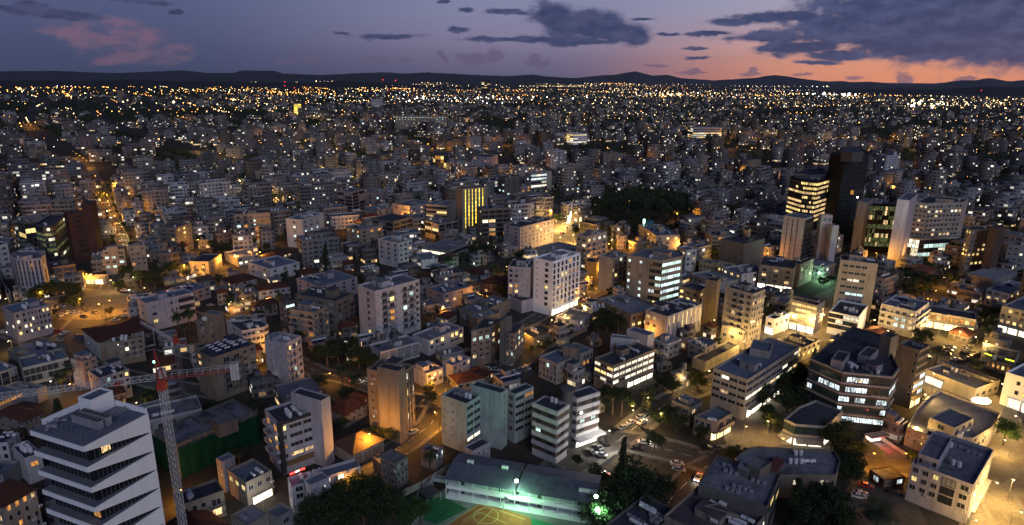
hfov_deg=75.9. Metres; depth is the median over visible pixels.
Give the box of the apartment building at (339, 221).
[328,212,358,229]
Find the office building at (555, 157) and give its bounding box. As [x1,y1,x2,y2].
[545,148,566,168]
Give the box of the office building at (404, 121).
[395,115,446,128]
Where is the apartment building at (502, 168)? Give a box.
[495,164,508,172]
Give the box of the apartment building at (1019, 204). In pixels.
[1010,198,1023,216]
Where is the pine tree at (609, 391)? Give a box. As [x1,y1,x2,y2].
[598,384,633,414]
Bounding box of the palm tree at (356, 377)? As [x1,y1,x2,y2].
[344,369,364,392]
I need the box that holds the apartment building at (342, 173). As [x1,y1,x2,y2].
[326,168,351,177]
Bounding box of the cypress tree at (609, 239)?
[607,229,611,249]
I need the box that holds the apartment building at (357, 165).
[353,158,376,177]
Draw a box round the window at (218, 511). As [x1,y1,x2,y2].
[213,507,222,515]
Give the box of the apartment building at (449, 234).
[439,228,456,240]
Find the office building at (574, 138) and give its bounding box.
[566,133,586,144]
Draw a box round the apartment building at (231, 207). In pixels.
[221,204,250,224]
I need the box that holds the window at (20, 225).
[17,222,24,228]
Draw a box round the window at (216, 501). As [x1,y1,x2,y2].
[211,497,221,506]
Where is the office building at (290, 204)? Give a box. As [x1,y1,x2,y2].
[283,200,298,209]
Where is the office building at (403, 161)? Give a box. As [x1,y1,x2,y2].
[397,159,409,164]
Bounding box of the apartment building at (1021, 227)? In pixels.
[1018,214,1023,231]
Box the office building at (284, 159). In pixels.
[278,155,291,166]
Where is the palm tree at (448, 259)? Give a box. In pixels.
[443,255,453,265]
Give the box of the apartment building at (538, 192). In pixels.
[529,192,549,194]
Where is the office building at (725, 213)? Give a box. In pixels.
[719,208,729,218]
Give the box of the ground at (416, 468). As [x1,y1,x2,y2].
[0,80,1023,524]
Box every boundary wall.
[403,462,451,496]
[525,326,586,372]
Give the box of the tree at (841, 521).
[830,511,857,524]
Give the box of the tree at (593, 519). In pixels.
[579,501,603,524]
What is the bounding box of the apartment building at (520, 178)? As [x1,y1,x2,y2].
[510,173,521,183]
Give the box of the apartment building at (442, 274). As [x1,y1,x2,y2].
[431,266,462,284]
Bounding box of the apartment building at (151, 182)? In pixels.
[143,179,162,185]
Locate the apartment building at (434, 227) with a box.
[425,216,457,239]
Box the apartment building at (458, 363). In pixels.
[442,354,470,377]
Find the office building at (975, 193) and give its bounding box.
[958,186,982,206]
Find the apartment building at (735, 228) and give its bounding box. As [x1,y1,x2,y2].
[725,224,743,233]
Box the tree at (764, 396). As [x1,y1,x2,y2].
[756,382,774,405]
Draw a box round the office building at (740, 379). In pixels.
[710,337,799,419]
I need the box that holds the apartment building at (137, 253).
[128,241,147,270]
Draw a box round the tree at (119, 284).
[112,280,126,290]
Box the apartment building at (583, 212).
[571,205,591,223]
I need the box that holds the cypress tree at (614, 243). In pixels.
[611,231,617,249]
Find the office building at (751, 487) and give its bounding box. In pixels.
[698,455,780,524]
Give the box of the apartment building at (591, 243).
[575,229,607,270]
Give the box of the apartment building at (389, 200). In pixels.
[386,197,391,210]
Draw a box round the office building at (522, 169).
[509,164,533,175]
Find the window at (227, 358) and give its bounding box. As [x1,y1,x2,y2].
[223,356,229,362]
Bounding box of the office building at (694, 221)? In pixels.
[678,215,703,236]
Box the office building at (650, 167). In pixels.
[644,164,656,171]
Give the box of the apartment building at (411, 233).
[391,227,420,240]
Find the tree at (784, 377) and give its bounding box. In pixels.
[776,371,798,393]
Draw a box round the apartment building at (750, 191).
[742,185,759,198]
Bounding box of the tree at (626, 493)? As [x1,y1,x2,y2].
[607,485,651,514]
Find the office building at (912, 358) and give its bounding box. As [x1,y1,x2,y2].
[878,331,929,408]
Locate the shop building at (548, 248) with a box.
[537,242,575,255]
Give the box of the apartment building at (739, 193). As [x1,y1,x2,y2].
[724,184,746,208]
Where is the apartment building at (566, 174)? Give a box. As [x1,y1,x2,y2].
[557,164,576,185]
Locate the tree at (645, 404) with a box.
[641,400,651,411]
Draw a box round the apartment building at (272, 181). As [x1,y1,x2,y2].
[264,177,282,184]
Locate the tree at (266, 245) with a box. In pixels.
[262,243,269,249]
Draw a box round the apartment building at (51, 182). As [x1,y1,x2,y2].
[46,175,70,195]
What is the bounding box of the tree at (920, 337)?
[911,333,926,342]
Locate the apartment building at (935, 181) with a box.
[922,169,947,194]
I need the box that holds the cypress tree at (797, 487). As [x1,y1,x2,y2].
[786,477,806,518]
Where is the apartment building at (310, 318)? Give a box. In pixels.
[289,300,329,341]
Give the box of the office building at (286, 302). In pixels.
[279,294,294,330]
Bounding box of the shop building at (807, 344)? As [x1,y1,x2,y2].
[780,332,820,360]
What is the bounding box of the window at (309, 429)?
[303,427,311,433]
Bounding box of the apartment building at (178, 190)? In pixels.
[168,180,189,203]
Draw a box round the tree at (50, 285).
[41,280,71,299]
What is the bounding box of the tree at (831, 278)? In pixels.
[826,275,836,282]
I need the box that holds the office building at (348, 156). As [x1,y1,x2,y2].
[343,151,356,166]
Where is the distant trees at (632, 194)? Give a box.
[0,86,1023,229]
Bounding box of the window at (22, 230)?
[18,227,25,233]
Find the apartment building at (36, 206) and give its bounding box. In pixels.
[21,200,51,215]
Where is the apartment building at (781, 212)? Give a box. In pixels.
[770,209,785,215]
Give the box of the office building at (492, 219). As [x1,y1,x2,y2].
[477,204,509,242]
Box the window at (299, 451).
[291,448,303,455]
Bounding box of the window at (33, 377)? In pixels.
[31,375,36,380]
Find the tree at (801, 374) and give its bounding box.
[782,365,808,385]
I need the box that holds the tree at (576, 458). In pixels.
[571,454,583,466]
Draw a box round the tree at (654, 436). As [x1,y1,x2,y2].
[645,429,666,451]
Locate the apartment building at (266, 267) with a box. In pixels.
[248,255,299,279]
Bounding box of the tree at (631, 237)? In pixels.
[627,235,634,240]
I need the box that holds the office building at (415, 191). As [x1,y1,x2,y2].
[409,187,421,198]
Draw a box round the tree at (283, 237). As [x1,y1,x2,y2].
[277,234,286,244]
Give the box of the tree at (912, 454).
[905,448,918,463]
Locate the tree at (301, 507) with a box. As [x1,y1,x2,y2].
[292,493,320,524]
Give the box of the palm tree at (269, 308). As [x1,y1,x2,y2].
[265,304,273,319]
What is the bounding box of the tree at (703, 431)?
[694,424,710,442]
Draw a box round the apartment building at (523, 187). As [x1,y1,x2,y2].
[519,183,531,192]
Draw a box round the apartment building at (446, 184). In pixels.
[440,183,458,191]
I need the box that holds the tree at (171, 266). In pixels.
[162,261,179,270]
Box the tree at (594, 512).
[586,497,619,524]
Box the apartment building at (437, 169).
[430,168,447,174]
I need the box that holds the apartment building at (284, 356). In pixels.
[264,331,303,382]
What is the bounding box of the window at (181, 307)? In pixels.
[179,302,194,309]
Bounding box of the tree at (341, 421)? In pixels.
[333,416,349,431]
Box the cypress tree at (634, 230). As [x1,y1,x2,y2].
[632,215,636,232]
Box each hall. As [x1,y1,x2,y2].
[422,239,468,258]
[965,267,1017,290]
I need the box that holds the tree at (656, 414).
[648,409,671,428]
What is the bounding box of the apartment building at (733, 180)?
[725,179,739,184]
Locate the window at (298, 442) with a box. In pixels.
[291,439,302,446]
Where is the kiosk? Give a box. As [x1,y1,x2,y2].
[868,466,904,489]
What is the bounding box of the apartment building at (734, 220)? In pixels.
[726,216,742,225]
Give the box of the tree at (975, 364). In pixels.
[968,357,986,370]
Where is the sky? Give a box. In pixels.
[0,0,1023,82]
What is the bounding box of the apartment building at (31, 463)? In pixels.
[11,440,45,484]
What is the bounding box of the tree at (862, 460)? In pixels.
[846,449,867,470]
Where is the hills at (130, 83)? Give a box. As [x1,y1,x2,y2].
[0,80,474,88]
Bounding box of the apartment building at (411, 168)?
[397,164,415,175]
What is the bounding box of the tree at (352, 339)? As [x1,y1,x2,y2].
[343,335,357,347]
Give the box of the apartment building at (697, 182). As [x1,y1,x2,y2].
[688,177,707,188]
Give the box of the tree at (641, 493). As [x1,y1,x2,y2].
[631,489,657,500]
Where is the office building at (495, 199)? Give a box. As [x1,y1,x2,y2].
[488,194,510,204]
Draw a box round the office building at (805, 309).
[788,293,824,333]
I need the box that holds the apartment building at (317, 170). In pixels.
[310,167,330,174]
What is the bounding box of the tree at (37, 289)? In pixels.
[24,281,47,299]
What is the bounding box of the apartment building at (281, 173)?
[274,169,297,181]
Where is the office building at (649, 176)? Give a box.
[640,171,663,181]
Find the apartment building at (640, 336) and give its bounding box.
[610,326,653,350]
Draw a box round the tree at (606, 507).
[587,487,638,515]
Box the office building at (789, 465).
[735,446,839,497]
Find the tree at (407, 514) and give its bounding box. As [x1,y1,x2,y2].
[397,507,414,524]
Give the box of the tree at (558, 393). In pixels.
[555,389,561,400]
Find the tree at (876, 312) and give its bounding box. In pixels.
[870,310,878,317]
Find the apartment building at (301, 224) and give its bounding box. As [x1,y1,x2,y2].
[286,211,323,246]
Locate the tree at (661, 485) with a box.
[627,466,679,504]
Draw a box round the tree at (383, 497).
[357,482,406,524]
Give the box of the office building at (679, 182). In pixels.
[673,178,688,186]
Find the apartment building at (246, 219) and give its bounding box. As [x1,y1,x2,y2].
[234,208,271,232]
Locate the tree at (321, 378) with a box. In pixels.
[310,373,328,386]
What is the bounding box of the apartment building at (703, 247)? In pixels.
[684,239,712,258]
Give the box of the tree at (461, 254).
[459,251,466,259]
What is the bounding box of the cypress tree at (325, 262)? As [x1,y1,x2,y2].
[320,243,328,270]
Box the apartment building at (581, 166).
[570,163,585,169]
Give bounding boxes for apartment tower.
[117,90,124,101]
[371,99,382,106]
[874,151,900,170]
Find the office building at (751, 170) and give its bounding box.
[742,166,758,184]
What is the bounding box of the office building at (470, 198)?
[456,184,487,232]
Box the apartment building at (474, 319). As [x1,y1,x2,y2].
[468,309,499,332]
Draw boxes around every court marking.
[447,504,522,524]
[473,508,498,523]
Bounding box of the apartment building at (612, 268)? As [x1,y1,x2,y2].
[598,249,627,291]
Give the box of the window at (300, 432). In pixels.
[290,430,302,437]
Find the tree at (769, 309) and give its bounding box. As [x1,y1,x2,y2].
[762,306,776,317]
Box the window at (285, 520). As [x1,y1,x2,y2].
[283,516,289,524]
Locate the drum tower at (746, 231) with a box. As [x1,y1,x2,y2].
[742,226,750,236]
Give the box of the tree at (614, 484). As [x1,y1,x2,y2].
[600,474,636,497]
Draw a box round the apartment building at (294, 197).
[291,193,298,201]
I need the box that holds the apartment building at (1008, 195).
[997,191,1014,198]
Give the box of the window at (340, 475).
[337,473,343,479]
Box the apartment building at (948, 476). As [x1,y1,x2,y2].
[905,431,993,523]
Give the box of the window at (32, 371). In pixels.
[29,368,35,374]
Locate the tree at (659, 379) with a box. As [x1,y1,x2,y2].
[653,374,673,391]
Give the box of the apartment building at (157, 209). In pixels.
[154,204,180,214]
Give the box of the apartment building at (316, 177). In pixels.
[310,172,333,182]
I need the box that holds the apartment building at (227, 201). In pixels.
[216,195,239,213]
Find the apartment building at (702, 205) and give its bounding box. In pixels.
[692,195,721,216]
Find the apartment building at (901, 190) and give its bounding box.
[894,184,916,200]
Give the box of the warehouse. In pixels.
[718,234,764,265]
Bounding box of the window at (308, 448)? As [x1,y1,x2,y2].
[305,445,313,451]
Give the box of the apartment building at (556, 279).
[533,249,580,315]
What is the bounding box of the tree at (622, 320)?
[611,313,629,333]
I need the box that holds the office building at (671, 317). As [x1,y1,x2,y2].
[644,297,701,336]
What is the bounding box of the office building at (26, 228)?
[17,217,37,244]
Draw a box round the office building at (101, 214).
[98,209,105,218]
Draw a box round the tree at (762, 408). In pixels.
[757,403,776,418]
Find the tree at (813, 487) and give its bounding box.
[802,479,837,509]
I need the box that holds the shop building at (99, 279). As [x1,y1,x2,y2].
[84,273,109,283]
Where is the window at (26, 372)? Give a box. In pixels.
[23,369,29,375]
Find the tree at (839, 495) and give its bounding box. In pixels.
[809,481,861,523]
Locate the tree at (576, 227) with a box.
[572,226,578,233]
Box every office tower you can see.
[29,379,165,524]
[63,200,102,263]
[293,103,301,115]
[481,80,489,98]
[779,212,838,261]
[785,169,828,230]
[824,146,868,240]
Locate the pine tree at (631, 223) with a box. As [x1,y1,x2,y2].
[625,220,639,233]
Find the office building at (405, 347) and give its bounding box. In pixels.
[369,334,419,360]
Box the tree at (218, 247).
[211,244,223,253]
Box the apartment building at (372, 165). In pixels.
[362,159,380,174]
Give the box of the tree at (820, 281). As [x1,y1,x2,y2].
[817,276,828,287]
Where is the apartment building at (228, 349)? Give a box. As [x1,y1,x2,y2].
[195,333,257,401]
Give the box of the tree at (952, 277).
[947,273,962,280]
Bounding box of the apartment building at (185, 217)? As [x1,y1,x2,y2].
[165,213,191,224]
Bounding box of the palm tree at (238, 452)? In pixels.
[229,445,248,463]
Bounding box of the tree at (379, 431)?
[376,427,384,436]
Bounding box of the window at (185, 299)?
[178,296,193,302]
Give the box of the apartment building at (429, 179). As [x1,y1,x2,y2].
[414,174,435,189]
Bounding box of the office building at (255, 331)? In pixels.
[226,319,268,351]
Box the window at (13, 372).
[10,368,17,375]
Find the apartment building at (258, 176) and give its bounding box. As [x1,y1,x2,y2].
[254,169,261,180]
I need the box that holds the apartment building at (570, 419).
[531,385,605,463]
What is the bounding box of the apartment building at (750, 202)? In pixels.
[739,198,758,206]
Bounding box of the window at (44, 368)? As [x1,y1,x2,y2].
[41,365,46,371]
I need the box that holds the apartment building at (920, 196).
[917,194,927,199]
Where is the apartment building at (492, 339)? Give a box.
[471,311,523,367]
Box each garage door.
[355,454,361,463]
[363,450,371,460]
[372,445,380,455]
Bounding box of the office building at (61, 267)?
[51,258,75,281]
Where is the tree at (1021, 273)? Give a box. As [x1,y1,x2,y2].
[1017,269,1023,279]
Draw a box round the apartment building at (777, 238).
[769,235,780,242]
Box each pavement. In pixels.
[0,336,213,399]
[17,253,297,345]
[37,337,198,384]
[50,252,340,339]
[86,167,115,292]
[93,166,128,290]
[191,321,310,376]
[196,310,328,369]
[293,385,435,514]
[316,426,441,524]
[327,379,440,406]
[329,368,440,395]
[470,287,597,356]
[479,275,626,367]
[539,430,714,465]
[551,192,566,236]
[582,449,704,472]
[605,285,835,435]
[630,305,832,444]
[670,454,708,481]
[697,438,914,458]
[723,380,806,451]
[864,469,909,476]
[980,449,1010,520]
[1002,469,1023,519]
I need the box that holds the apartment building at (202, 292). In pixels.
[171,281,210,300]
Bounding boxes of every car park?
[32,320,112,357]
[482,352,538,382]
[839,472,927,524]
[926,349,981,370]
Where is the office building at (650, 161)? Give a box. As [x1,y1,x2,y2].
[644,158,659,165]
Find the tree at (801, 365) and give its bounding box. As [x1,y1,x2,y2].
[793,361,808,379]
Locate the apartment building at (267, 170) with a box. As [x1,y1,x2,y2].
[260,163,273,180]
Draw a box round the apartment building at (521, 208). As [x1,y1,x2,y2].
[506,198,533,221]
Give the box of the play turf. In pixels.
[424,497,466,524]
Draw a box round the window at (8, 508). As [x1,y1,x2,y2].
[6,505,11,511]
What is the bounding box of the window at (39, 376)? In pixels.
[37,373,42,379]
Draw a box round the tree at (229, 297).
[225,295,234,302]
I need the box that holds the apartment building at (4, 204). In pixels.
[0,200,15,216]
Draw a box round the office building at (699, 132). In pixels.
[687,127,721,139]
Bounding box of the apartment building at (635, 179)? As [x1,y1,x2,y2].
[611,174,641,185]
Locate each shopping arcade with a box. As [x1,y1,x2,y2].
[903,390,1000,451]
[925,304,977,330]
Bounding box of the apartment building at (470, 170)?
[459,165,476,175]
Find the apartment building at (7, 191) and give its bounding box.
[0,180,17,215]
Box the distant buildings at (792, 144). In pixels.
[0,86,1023,398]
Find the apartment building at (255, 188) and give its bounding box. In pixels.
[243,181,272,207]
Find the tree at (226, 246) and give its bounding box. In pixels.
[220,242,230,249]
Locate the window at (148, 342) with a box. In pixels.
[145,339,153,345]
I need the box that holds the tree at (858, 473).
[840,458,869,485]
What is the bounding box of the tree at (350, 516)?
[334,505,360,524]
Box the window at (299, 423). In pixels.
[289,421,301,428]
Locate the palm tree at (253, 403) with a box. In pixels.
[246,397,263,414]
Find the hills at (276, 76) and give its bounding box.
[0,70,584,85]
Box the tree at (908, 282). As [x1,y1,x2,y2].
[900,277,920,294]
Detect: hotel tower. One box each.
[850,198,895,251]
[887,192,917,267]
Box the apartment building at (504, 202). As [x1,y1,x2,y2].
[500,199,517,204]
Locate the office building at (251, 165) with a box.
[243,158,263,180]
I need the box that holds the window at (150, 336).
[144,333,153,339]
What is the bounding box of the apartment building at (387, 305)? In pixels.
[358,274,420,339]
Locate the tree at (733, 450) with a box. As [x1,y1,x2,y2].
[726,445,741,456]
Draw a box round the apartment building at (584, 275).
[580,269,588,289]
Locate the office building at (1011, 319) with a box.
[997,296,1023,337]
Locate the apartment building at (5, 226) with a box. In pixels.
[0,218,13,236]
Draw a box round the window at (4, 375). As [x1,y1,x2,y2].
[1,371,9,378]
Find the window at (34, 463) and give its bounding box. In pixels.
[30,460,38,466]
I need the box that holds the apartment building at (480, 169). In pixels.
[477,165,488,174]
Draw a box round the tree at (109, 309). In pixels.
[103,306,115,315]
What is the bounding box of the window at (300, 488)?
[295,485,302,491]
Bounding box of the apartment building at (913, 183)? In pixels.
[898,180,916,186]
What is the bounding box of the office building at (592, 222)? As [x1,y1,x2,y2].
[579,215,614,236]
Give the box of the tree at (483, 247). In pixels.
[475,242,489,250]
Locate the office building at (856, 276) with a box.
[833,252,877,321]
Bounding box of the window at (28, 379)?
[25,376,30,381]
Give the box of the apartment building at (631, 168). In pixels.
[622,166,636,170]
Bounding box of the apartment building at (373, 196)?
[365,188,388,206]
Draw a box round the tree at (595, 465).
[588,462,601,471]
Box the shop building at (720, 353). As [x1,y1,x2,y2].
[692,341,738,371]
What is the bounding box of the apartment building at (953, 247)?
[944,238,963,266]
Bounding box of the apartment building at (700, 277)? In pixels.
[689,270,737,289]
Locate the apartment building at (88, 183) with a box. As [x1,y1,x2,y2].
[79,178,96,193]
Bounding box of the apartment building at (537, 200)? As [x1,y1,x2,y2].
[521,194,543,216]
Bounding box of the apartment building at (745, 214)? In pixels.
[734,207,756,222]
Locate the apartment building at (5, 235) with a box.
[0,233,10,237]
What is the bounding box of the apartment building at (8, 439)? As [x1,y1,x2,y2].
[0,431,20,459]
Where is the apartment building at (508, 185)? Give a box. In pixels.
[497,174,518,195]
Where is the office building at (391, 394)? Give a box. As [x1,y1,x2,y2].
[367,356,414,443]
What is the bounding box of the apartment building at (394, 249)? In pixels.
[378,233,412,266]
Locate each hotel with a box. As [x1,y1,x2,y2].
[906,235,959,257]
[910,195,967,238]
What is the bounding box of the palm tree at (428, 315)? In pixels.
[425,312,431,321]
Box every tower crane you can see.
[0,349,239,524]
[140,320,194,406]
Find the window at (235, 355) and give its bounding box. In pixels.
[233,352,239,359]
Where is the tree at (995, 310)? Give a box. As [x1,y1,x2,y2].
[987,305,1000,314]
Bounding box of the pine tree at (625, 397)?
[609,389,634,416]
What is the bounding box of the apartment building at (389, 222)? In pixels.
[371,213,412,236]
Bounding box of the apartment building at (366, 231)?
[346,220,383,243]
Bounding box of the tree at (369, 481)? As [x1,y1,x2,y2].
[349,470,385,497]
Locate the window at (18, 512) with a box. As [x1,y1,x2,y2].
[16,509,21,516]
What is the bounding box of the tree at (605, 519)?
[597,511,617,524]
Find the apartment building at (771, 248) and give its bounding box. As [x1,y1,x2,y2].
[763,240,779,256]
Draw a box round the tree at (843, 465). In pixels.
[834,455,859,482]
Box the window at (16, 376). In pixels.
[11,375,18,382]
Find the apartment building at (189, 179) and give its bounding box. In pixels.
[177,177,194,181]
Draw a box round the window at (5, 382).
[2,377,10,384]
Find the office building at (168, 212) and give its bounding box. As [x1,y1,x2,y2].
[160,205,187,224]
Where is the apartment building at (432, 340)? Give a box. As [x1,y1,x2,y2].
[412,322,463,355]
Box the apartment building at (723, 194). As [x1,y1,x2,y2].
[710,187,732,209]
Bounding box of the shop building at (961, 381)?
[924,360,999,399]
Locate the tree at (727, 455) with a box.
[723,451,736,459]
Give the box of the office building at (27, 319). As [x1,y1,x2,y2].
[1,297,53,341]
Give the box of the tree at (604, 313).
[592,307,617,330]
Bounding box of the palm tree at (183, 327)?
[180,323,187,335]
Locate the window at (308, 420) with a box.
[303,418,310,423]
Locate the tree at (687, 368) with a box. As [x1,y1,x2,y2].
[673,361,694,372]
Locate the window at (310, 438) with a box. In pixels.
[304,436,312,441]
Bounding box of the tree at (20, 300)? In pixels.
[10,297,24,303]
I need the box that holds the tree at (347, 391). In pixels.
[338,386,354,398]
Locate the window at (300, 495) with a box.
[296,492,303,498]
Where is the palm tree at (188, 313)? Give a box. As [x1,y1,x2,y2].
[181,306,196,331]
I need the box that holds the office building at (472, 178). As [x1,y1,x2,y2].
[458,175,478,184]
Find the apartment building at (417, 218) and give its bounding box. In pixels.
[404,213,424,230]
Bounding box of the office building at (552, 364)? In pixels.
[539,342,592,384]
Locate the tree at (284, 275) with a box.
[279,271,289,279]
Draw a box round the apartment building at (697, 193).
[689,188,711,199]
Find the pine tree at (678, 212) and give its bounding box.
[673,210,684,220]
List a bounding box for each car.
[52,329,62,333]
[407,428,418,435]
[491,366,499,371]
[503,361,512,365]
[547,463,560,468]
[584,448,595,455]
[591,443,603,450]
[595,451,607,457]
[599,439,610,446]
[605,471,613,478]
[608,427,619,433]
[618,424,627,430]
[625,419,636,425]
[630,444,643,450]
[635,414,645,419]
[636,418,646,424]
[638,438,650,444]
[640,426,649,432]
[642,409,651,414]
[670,459,683,465]
[671,465,685,472]
[694,472,702,481]
[699,444,712,450]
[712,444,724,450]
[850,492,867,499]
[852,489,868,495]
[858,481,873,489]
[886,488,903,496]
[943,347,954,351]
[945,344,956,348]
[959,351,969,354]
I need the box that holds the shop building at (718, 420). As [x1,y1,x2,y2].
[693,405,734,440]
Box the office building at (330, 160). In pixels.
[323,154,337,167]
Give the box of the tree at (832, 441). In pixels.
[823,427,844,449]
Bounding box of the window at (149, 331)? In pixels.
[143,329,152,334]
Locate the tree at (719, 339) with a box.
[712,337,721,344]
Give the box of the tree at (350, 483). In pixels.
[333,474,368,497]
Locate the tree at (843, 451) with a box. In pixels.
[831,442,858,472]
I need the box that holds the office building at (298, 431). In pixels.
[262,387,334,474]
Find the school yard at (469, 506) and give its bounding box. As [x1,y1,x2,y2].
[411,488,599,524]
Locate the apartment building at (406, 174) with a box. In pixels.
[396,170,414,183]
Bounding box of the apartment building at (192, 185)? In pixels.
[188,180,196,192]
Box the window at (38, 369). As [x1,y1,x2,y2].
[35,366,41,372]
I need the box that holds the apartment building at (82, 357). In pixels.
[70,350,97,387]
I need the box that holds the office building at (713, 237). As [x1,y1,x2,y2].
[705,230,734,251]
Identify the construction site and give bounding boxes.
[151,399,260,478]
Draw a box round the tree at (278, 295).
[275,292,288,302]
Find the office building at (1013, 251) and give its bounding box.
[999,241,1023,273]
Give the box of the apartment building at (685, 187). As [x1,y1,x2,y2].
[671,185,693,194]
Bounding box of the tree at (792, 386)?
[785,382,813,408]
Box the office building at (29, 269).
[9,250,49,289]
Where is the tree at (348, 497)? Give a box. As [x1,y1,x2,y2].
[320,489,357,518]
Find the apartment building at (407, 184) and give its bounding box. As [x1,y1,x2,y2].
[400,179,426,190]
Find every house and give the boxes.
[0,273,12,302]
[0,460,22,482]
[7,338,67,361]
[7,427,25,441]
[40,296,59,309]
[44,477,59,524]
[49,305,58,316]
[91,250,103,261]
[91,258,103,272]
[107,386,125,401]
[126,292,148,302]
[137,396,173,407]
[149,354,179,374]
[154,213,161,220]
[156,329,176,345]
[163,337,186,355]
[177,242,188,252]
[189,253,222,273]
[194,275,215,291]
[214,285,228,297]
[215,288,227,305]
[228,314,246,319]
[241,286,255,297]
[245,311,265,321]
[254,281,290,299]
[255,343,263,364]
[274,376,322,404]
[296,268,318,277]
[307,334,330,349]
[320,253,347,267]
[332,267,346,271]
[337,320,357,336]
[340,242,347,252]
[341,260,353,270]
[343,270,356,275]
[346,316,359,328]
[350,209,363,218]
[356,332,373,347]
[360,213,378,219]
[360,264,378,273]
[365,205,388,215]
[373,449,407,488]
[391,267,408,275]
[412,238,431,251]
[412,245,416,255]
[416,251,437,268]
[416,272,430,282]
[420,299,437,313]
[421,443,442,469]
[424,321,437,329]
[426,280,472,305]
[436,302,455,313]
[436,345,463,362]
[438,252,458,266]
[457,232,471,245]
[461,292,482,307]
[463,273,467,282]
[464,266,493,282]
[466,281,480,294]
[476,236,495,250]
[485,291,502,296]
[493,366,521,389]
[496,242,518,257]
[524,322,551,345]
[552,322,571,346]
[554,307,592,331]
[564,359,584,388]
[579,280,588,297]
[582,298,604,318]
[586,258,598,280]
[593,387,604,413]
[612,286,625,294]
[628,236,649,252]
[653,333,681,359]
[671,393,702,426]
[681,270,693,282]
[681,337,696,350]
[687,336,717,358]
[703,321,719,339]
[761,285,779,293]
[764,292,776,306]
[769,294,791,313]
[812,258,835,277]
[828,332,843,343]
[865,325,894,333]
[873,286,882,296]
[875,296,890,315]
[881,410,907,443]
[888,269,904,284]
[904,264,938,283]
[917,296,937,305]
[945,297,969,309]
[948,326,978,343]
[956,283,982,304]
[984,325,1002,336]
[1007,297,1018,302]
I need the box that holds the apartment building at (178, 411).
[145,395,201,435]
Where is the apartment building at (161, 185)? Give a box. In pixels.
[142,183,170,203]
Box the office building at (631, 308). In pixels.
[597,293,653,328]
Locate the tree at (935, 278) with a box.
[923,273,943,287]
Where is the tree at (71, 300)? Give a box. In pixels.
[66,295,84,309]
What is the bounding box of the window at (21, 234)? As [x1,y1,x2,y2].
[19,232,26,238]
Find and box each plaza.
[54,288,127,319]
[545,203,617,251]
[759,288,834,363]
[862,442,918,468]
[922,382,1023,425]
[958,427,1023,524]
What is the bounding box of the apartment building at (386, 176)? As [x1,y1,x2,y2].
[377,171,397,187]
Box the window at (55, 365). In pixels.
[53,362,58,368]
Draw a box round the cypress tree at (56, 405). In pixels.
[52,398,62,413]
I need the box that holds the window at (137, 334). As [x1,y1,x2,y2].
[133,331,141,336]
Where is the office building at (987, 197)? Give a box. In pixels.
[979,190,1002,206]
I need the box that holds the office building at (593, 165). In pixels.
[587,163,596,167]
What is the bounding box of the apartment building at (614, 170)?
[611,167,622,177]
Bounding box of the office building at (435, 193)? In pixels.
[430,191,441,200]
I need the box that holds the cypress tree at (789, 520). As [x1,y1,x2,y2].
[783,491,798,524]
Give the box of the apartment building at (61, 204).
[51,195,78,213]
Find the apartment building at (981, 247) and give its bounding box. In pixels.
[957,225,1004,276]
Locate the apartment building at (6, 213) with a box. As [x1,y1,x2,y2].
[0,208,15,239]
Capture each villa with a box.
[0,404,44,436]
[165,510,228,524]
[218,273,257,293]
[250,299,277,315]
[260,250,291,258]
[331,397,368,427]
[333,427,385,463]
[338,392,367,401]
[434,310,458,323]
[448,370,485,389]
[468,366,493,382]
[478,275,507,292]
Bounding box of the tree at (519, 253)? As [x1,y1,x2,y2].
[513,249,523,257]
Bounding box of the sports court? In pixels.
[449,504,531,524]
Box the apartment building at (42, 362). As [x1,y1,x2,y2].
[17,348,71,383]
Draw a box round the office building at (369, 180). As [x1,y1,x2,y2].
[360,172,380,189]
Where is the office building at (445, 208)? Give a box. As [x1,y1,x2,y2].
[426,200,455,218]
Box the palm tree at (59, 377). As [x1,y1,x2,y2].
[50,370,68,394]
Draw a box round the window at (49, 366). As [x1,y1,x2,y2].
[47,364,52,369]
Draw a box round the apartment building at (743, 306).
[720,281,765,349]
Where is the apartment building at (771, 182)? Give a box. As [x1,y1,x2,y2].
[760,178,780,188]
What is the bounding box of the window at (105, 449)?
[101,444,110,452]
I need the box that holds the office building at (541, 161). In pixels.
[536,158,544,166]
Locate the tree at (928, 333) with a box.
[912,326,935,340]
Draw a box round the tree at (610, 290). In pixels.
[606,287,612,294]
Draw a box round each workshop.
[231,503,268,524]
[266,502,293,524]
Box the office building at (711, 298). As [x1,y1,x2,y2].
[701,276,720,324]
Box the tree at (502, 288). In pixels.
[495,284,506,293]
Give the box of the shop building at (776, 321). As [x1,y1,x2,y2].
[764,310,789,334]
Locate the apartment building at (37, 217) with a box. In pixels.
[13,213,57,236]
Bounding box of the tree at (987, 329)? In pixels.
[981,325,996,333]
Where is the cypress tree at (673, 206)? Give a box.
[672,196,674,211]
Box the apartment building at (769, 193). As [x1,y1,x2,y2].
[755,185,780,202]
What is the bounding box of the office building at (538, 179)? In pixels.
[525,170,551,192]
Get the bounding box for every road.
[0,329,206,395]
[52,250,340,322]
[86,166,128,289]
[195,312,326,374]
[293,376,452,524]
[315,370,440,405]
[471,271,626,367]
[546,435,701,471]
[551,193,561,204]
[609,289,834,443]
[658,459,710,507]
[701,445,910,472]
[834,251,886,264]
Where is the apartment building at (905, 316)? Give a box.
[877,294,930,337]
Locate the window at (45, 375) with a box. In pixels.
[42,372,48,378]
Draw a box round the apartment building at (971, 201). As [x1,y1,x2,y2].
[954,194,974,204]
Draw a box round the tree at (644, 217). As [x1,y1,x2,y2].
[640,216,650,220]
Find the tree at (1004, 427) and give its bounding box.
[992,416,1023,445]
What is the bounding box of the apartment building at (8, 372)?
[0,361,19,386]
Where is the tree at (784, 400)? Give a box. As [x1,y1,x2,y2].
[769,383,810,412]
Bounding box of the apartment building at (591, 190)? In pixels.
[583,184,603,205]

